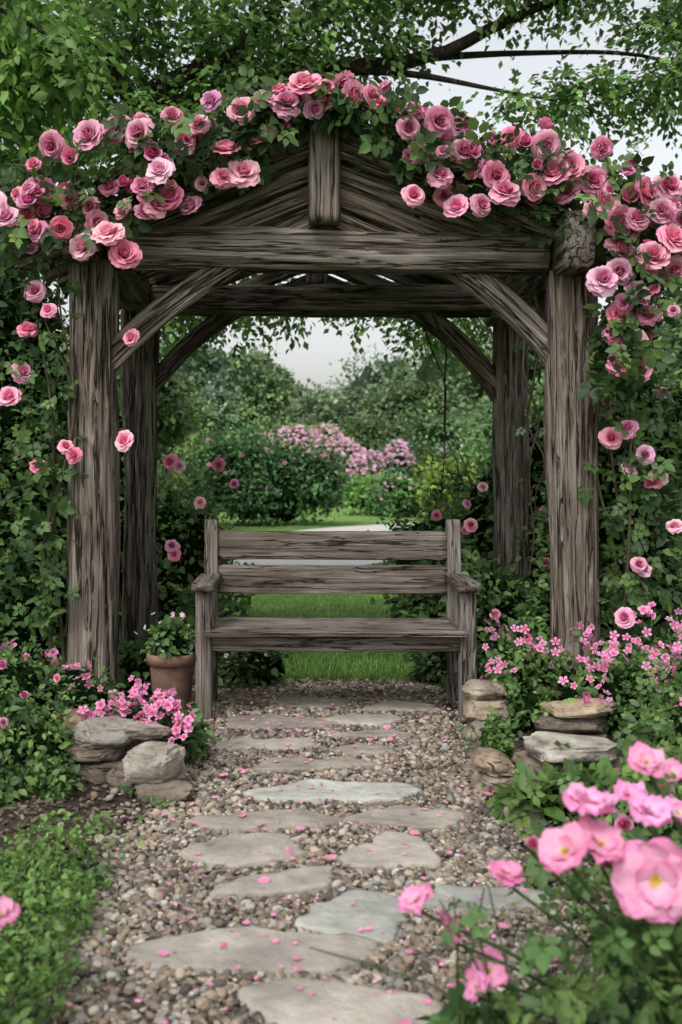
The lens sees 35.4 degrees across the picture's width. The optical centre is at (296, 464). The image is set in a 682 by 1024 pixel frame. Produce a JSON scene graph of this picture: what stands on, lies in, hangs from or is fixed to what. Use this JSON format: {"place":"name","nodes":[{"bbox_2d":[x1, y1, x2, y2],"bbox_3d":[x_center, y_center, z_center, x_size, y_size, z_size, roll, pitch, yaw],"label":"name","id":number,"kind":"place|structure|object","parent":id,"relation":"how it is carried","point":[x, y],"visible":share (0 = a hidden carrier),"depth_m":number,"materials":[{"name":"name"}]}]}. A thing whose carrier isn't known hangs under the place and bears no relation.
{"place":"outdoors","nodes":[
{"label":"outdoors","id":0,"kind":"place"},
{"bbox_2d":[0,671,665,1023],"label":"garden bed soil","id":1,"kind":"structure","parent":0,"point":[15,820],"depth_m":4.06,"materials":[{"name":"brown soil"}]},
{"bbox_2d":[0,895,32,1023],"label":"pink rose plant","id":2,"kind":"object","parent":1,"relation":"on","point":[9,910],"visible":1,"depth_m":2.41,"materials":[{"name":"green plant"}]},
{"bbox_2d":[0,634,96,810],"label":"flowering shrub","id":3,"kind":"object","parent":1,"relation":"on","point":[35,741],"visible":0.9,"depth_m":4.61,"materials":[{"name":"green plant"}]},
{"bbox_2d":[0,245,139,669],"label":"rose bush","id":4,"kind":"object","parent":1,"relation":"on","point":[14,326],"visible":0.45,"depth_m":6.48,"materials":[{"name":"green plant"}]},
{"bbox_2d":[0,788,145,1023],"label":"ground cover patch","id":5,"kind":"object","parent":1,"relation":"on","point":[38,950],"visible":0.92,"depth_m":3.09,"materials":[{"name":"green plant"}]},
{"bbox_2d":[0,0,151,185],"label":"young leafy tree","id":6,"kind":"object","parent":1,"relation":"on","point":[51,57],"visible":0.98,"depth_m":6.05,"materials":[{"name":"green plant"}]},
{"bbox_2d":[0,640,152,717],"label":"pink geranium","id":7,"kind":"object","parent":1,"relation":"on","point":[88,681],"visible":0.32,"depth_m":5.52,"materials":[{"name":"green plant"}]},
{"bbox_2d":[53,709,196,805],"bbox_3d":[-0.777,1.275,4.872,0.704,0.288,1.063,0,0,0],"label":"stacked stone edging","id":8,"kind":"object","parent":1,"relation":"on","point":[111,751],"visible":0.88,"depth_m":4.59,"materials":[{"name":"grey stone"}]},
{"bbox_2d":[62,675,218,763],"bbox_3d":[-0.737,1.209,4.985,0.738,0.466,0.545,0,0,23],"label":"pink geranium","id":9,"kind":"object","parent":1,"relation":"on","point":[187,734],"visible":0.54,"depth_m":4.86,"materials":[{"name":"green plant"}]},
{"bbox_2d":[134,611,194,710],"bbox_3d":[-0.713,1.103,5.994,0.391,0.569,0.393,0,0,0],"label":"terracotta plant pot","id":10,"kind":"object","parent":1,"relation":"on","point":[170,656],"visible":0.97,"depth_m":5.89,"materials":[{"name":"brown ceramic"}]},
{"bbox_2d":[118,626,489,695],"bbox_3d":[0.014,1.219,6.711,2.438,0.492,0.676,0,0,-8],"label":"border plant","id":11,"kind":"object","parent":1,"relation":"on","point":[245,669],"visible":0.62,"depth_m":6.63,"materials":[{"name":"green plant"}]},
{"bbox_2d":[11,120,610,697],"bbox_3d":[0.151,-0.240,7.005,3.500,3.388,2.498,0,0,0],"label":"rustic wooden arbor","id":12,"kind":"object","parent":1,"relation":"on","point":[289,220],"visible":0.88,"depth_m":6.01,"materials":[{"name":"brown wood"}]},
{"bbox_2d":[0,63,681,671],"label":"climbing rose","id":13,"kind":"object","parent":12,"relation":"attached to","point":[636,217],"visible":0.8,"depth_m":5.69,"materials":[{"name":"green plant"}]},
{"bbox_2d":[0,261,674,661],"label":"climbing rose shoots","id":14,"kind":"object","parent":13,"relation":"attached to","point":[616,523],"visible":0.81,"depth_m":5.91,"materials":[{"name":"green plant"}]},
{"bbox_2d":[309,662,681,1023],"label":"foreground rose bush","id":15,"kind":"object","parent":1,"relation":"on","point":[641,883],"visible":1,"depth_m":2.34,"materials":[{"name":"pink plant"}]},
{"bbox_2d":[460,679,622,824],"bbox_3d":[1.169,1.251,4.800,0.872,0.316,1.434,0,0,0],"label":"stacked stone edging","id":16,"kind":"object","parent":1,"relation":"on","point":[577,725],"visible":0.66,"depth_m":4.65,"materials":[{"name":"grey stone"}]},
{"bbox_2d":[478,705,681,861],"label":"creeping border plant","id":17,"kind":"object","parent":1,"relation":"on","point":[495,731],"visible":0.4,"depth_m":4.73,"materials":[{"name":"green plant"}]},
{"bbox_2d":[480,601,681,757],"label":"pink phlox","id":18,"kind":"object","parent":1,"relation":"on","point":[531,680],"visible":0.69,"depth_m":5.35,"materials":[{"name":"green plant"}]},
{"bbox_2d":[485,743,681,831],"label":"leafy hosta plant","id":19,"kind":"object","parent":1,"relation":"on","point":[554,808],"visible":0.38,"depth_m":4.13,"materials":[{"name":"green plant"}]},
{"bbox_2d":[587,784,680,998],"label":"creeping border plant","id":20,"kind":"object","parent":1,"relation":"on","point":[622,821],"visible":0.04,"depth_m":3.12,"materials":[{"name":"green plant"}]},
{"bbox_2d":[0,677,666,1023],"bbox_3d":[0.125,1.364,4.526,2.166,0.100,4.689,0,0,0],"label":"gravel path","id":21,"kind":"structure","parent":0,"point":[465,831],"depth_m":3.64,"materials":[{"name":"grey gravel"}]},
{"bbox_2d":[2,685,587,1023],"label":"fallen rose petals","id":22,"kind":"object","parent":21,"relation":"on","point":[288,848],"visible":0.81,"depth_m":3.70,"materials":[{"name":"pink plant"}]},
{"bbox_2d":[14,709,608,985],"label":"path edge weeds","id":23,"kind":"object","parent":21,"relation":"on","point":[564,895],"visible":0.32,"depth_m":3.49,"materials":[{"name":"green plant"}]},
{"bbox_2d":[191,519,481,722],"bbox_3d":[0.210,0.863,6.022,1.561,1.083,0.677,0,0,0],"label":"wooden garden bench","id":24,"kind":"object","parent":21,"relation":"on","point":[452,634],"visible":0.98,"depth_m":6.26,"materials":[{"name":"brown wood"}]},
{"bbox_2d":[126,696,551,1023],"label":"flagstone path","id":25,"kind":"structure","parent":0,"point":[279,1001],"depth_m":3.43,"materials":[{"name":"grey stone"}]},
{"bbox_2d":[0,0,681,414],"label":"sky","id":26,"kind":"structure","parent":0,"point":[312,363],"materials":[{"name":"white"}]},
{"bbox_2d":[118,502,681,680],"bbox_3d":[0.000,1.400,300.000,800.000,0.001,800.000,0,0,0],"label":"ground","id":27,"kind":"structure","parent":0,"point":[352,519],"depth_m":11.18,"materials":[{"name":"green plant"}]},
{"bbox_2d":[0,166,67,342],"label":"garden tree","id":28,"kind":"object","parent":27,"relation":"on","point":[9,190],"visible":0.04,"depth_m":9.76,"materials":[{"name":"green plant"}]},
{"bbox_2d":[0,111,68,343],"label":"garden tree","id":29,"kind":"object","parent":27,"relation":"on","point":[11,280],"visible":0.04,"depth_m":15.30,"materials":[{"name":"green plant"}]},
{"bbox_2d":[56,321,68,351],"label":"distant tree","id":30,"kind":"object","parent":27,"relation":"on","point":[67,336],"visible":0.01,"depth_m":66.87,"materials":[{"name":"green plant"}]},
{"bbox_2d":[63,339,211,487],"bbox_3d":[-3.647,-0.708,21.052,3.915,4.272,4.366,0,0,0],"label":"garden tree","id":31,"kind":"object","parent":27,"relation":"on","point":[174,417],"visible":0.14,"depth_m":20.63,"materials":[{"name":"green plant"}]},
{"bbox_2d":[60,343,255,667],"bbox_3d":[-1.359,0.202,8.565,2.320,2.574,2.813,0,0,0],"label":"rose bush","id":32,"kind":"object","parent":27,"relation":"on","point":[180,547],"visible":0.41,"depth_m":8.59,"materials":[{"name":"green plant"}]},
{"bbox_2d":[157,444,184,501],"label":"round garden shrub","id":33,"kind":"object","parent":27,"relation":"on","point":[160,470],"depth_m":16.39,"materials":[{"name":"green plant"}]},
{"bbox_2d":[157,435,204,497],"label":"round garden shrub","id":34,"kind":"object","parent":27,"relation":"on","point":[184,450],"visible":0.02,"depth_m":26.43,"materials":[{"name":"green plant"}]},
{"bbox_2d":[157,465,204,512],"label":"round garden shrub","id":35,"kind":"object","parent":27,"relation":"on","point":[161,482],"depth_m":13.21,"materials":[{"name":"green plant"}]},
{"bbox_2d":[159,330,243,424],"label":"distant tree","id":36,"kind":"object","parent":27,"relation":"on","point":[215,364],"visible":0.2,"depth_m":55.36,"materials":[{"name":"green plant"}]},
{"bbox_2d":[162,410,252,512],"bbox_3d":[-2.627,-0.177,32.093,3.279,3.410,3.624,0,0,45],"label":"round garden shrub","id":37,"kind":"object","parent":27,"relation":"on","point":[197,438],"visible":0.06,"depth_m":31.41,"materials":[{"name":"green plant"}]},
{"bbox_2d":[177,378,307,442],"bbox_3d":[-3.180,-0.868,39.864,8.066,4.859,6.565,0,0,0],"label":"round garden shrub","id":38,"kind":"object","parent":27,"relation":"on","point":[211,418],"visible":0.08,"depth_m":39.37,"materials":[{"name":"green plant"}]},
{"bbox_2d":[216,340,300,432],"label":"distant tree","id":39,"kind":"object","parent":27,"relation":"on","point":[259,380],"visible":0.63,"depth_m":70.34,"materials":[{"name":"green plant"}]},
{"bbox_2d":[183,421,352,526],"bbox_3d":[-0.732,0.233,24.998,4.135,2.566,3.295,0,0,0],"label":"round garden shrub","id":40,"kind":"object","parent":27,"relation":"on","point":[276,484],"visible":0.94,"depth_m":24.28,"materials":[{"name":"green plant"}]},
{"bbox_2d":[271,376,325,427],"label":"distant treeline","id":41,"kind":"object","parent":27,"relation":"on","point":[284,413],"depth_m":88.40,"materials":[{"name":"green plant"}]},
{"bbox_2d":[272,374,340,427],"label":"distant tree","id":42,"kind":"object","parent":27,"relation":"on","point":[305,389],"visible":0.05,"depth_m":78.89,"materials":[{"name":"green plant"}]},
{"bbox_2d":[251,417,365,468],"bbox_3d":[0.151,-0.090,37.875,5.491,3.216,3.949,0,0,0],"label":"pink flower bed","id":43,"kind":"object","parent":27,"relation":"on","point":[339,440],"visible":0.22,"depth_m":37.08,"materials":[{"name":"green plant"}]},
{"bbox_2d":[250,410,386,438],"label":"round garden shrub","id":44,"kind":"object","parent":27,"relation":"on","point":[305,421],"visible":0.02,"depth_m":44.39,"materials":[{"name":"green plant"}]},
{"bbox_2d":[228,523,418,564],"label":"stone walkway","id":45,"kind":"structure","parent":27,"relation":"on","point":[381,527],"depth_m":15.53,"materials":[{"name":"grey stone"}]},
{"bbox_2d":[283,383,386,433],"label":"distant tree","id":46,"kind":"object","parent":27,"relation":"on","point":[326,409],"visible":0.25,"depth_m":57.20,"materials":[{"name":"green plant"}]},
{"bbox_2d":[0,0,681,400],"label":"shade tree","id":47,"kind":"object","parent":27,"relation":"on","point":[214,64],"visible":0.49,"depth_m":10.85,"materials":[{"name":"green plant"}]},
{"bbox_2d":[336,471,397,515],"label":"garden shrub","id":48,"kind":"object","parent":27,"relation":"on","point":[360,485],"visible":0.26,"depth_m":29.63,"materials":[{"name":"green plant"}]},
{"bbox_2d":[320,343,417,398],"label":"distant tree","id":49,"kind":"object","parent":27,"relation":"on","point":[369,375],"visible":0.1,"depth_m":71.30,"materials":[{"name":"green plant"}]},
{"bbox_2d":[322,433,418,507],"bbox_3d":[2.250,0.252,35.977,3.850,2.607,3.344,0,0,0],"label":"pink flower bed","id":50,"kind":"object","parent":27,"relation":"on","point":[392,457],"visible":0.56,"depth_m":35.06,"materials":[{"name":"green plant"}]},
{"bbox_2d":[360,471,426,516],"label":"green shrub","id":51,"kind":"object","parent":27,"relation":"on","point":[386,496],"visible":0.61,"depth_m":28.63,"materials":[{"name":"green plant"}]},
{"bbox_2d":[333,408,457,475],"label":"round garden shrub","id":52,"kind":"object","parent":27,"relation":"on","point":[372,434],"visible":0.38,"depth_m":41.76,"materials":[{"name":"green plant"}]},
{"bbox_2d":[352,361,470,435],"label":"distant tree","id":53,"kind":"object","parent":27,"relation":"on","point":[409,395],"visible":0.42,"depth_m":54.19,"materials":[{"name":"green plant"}]},
{"bbox_2d":[379,324,491,413],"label":"distant tree","id":54,"kind":"object","parent":27,"relation":"on","point":[472,387],"visible":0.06,"depth_m":62.32,"materials":[{"name":"green plant"}]},
{"bbox_2d":[406,444,469,483],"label":"round garden shrub","id":55,"kind":"object","parent":27,"relation":"on","point":[429,451],"visible":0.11,"depth_m":30.45,"materials":[{"name":"green plant"}]},
{"bbox_2d":[400,450,484,519],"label":"round garden shrub","id":56,"kind":"object","parent":27,"relation":"on","point":[435,480],"visible":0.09,"depth_m":20.65,"materials":[{"name":"green plant"}]},
{"bbox_2d":[414,431,475,479],"bbox_3d":[5.318,0.198,35.957,3.058,2.672,2.763,0,0,0],"label":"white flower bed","id":57,"kind":"object","parent":27,"relation":"on","point":[451,446],"visible":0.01,"depth_m":35.47,"materials":[{"name":"green plant"}]},
{"bbox_2d":[367,396,549,670],"bbox_3d":[1.581,0.434,8.393,1.980,2.120,2.781,0,0,-14],"label":"rose bush","id":58,"kind":"object","parent":27,"relation":"on","point":[500,599],"visible":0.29,"depth_m":8.25,"materials":[{"name":"green plant"}]},
{"bbox_2d":[393,394,539,449],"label":"round garden shrub","id":59,"kind":"object","parent":27,"relation":"on","point":[429,427],"visible":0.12,"depth_m":42.97,"materials":[{"name":"green plant"}]},
{"bbox_2d":[431,390,534,474],"bbox_3d":[6.616,-0.247,26.182,6.554,3.586,5.720,0,0,0],"label":"round garden shrub","id":60,"kind":"object","parent":27,"relation":"on","point":[466,445],"visible":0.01,"depth_m":25.15,"materials":[{"name":"green plant"}]},
{"bbox_2d":[453,368,544,485],"bbox_3d":[4.924,-0.304,20.926,3.962,3.469,3.964,0,0,0],"label":"garden tree","id":61,"kind":"object","parent":27,"relation":"on","point":[485,444],"visible":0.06,"depth_m":21.05,"materials":[{"name":"green plant"}]},
{"bbox_2d":[475,330,544,400],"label":"distant tree","id":62,"kind":"object","parent":27,"relation":"on","point":[540,363],"visible":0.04,"depth_m":67.23,"materials":[{"name":"green plant"}]},
{"bbox_2d":[497,328,681,671],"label":"rose bush","id":63,"kind":"object","parent":27,"relation":"on","point":[665,546],"visible":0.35,"depth_m":6.54,"materials":[{"name":"green plant"}]},
{"bbox_2d":[599,308,681,379],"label":"distant tree","id":64,"kind":"object","parent":27,"relation":"on","point":[667,333],"depth_m":61.53,"materials":[{"name":"green plant"}]},
{"bbox_2d":[639,125,681,384],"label":"garden tree","id":65,"kind":"object","parent":27,"relation":"on","point":[672,329],"visible":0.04,"depth_m":21.05,"materials":[{"name":"green plant"}]},
{"bbox_2d":[664,319,681,538],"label":"garden tree","id":66,"kind":"object","parent":27,"relation":"on","point":[676,343],"visible":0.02,"depth_m":10.67,"materials":[{"name":"green plant"}]}
]}

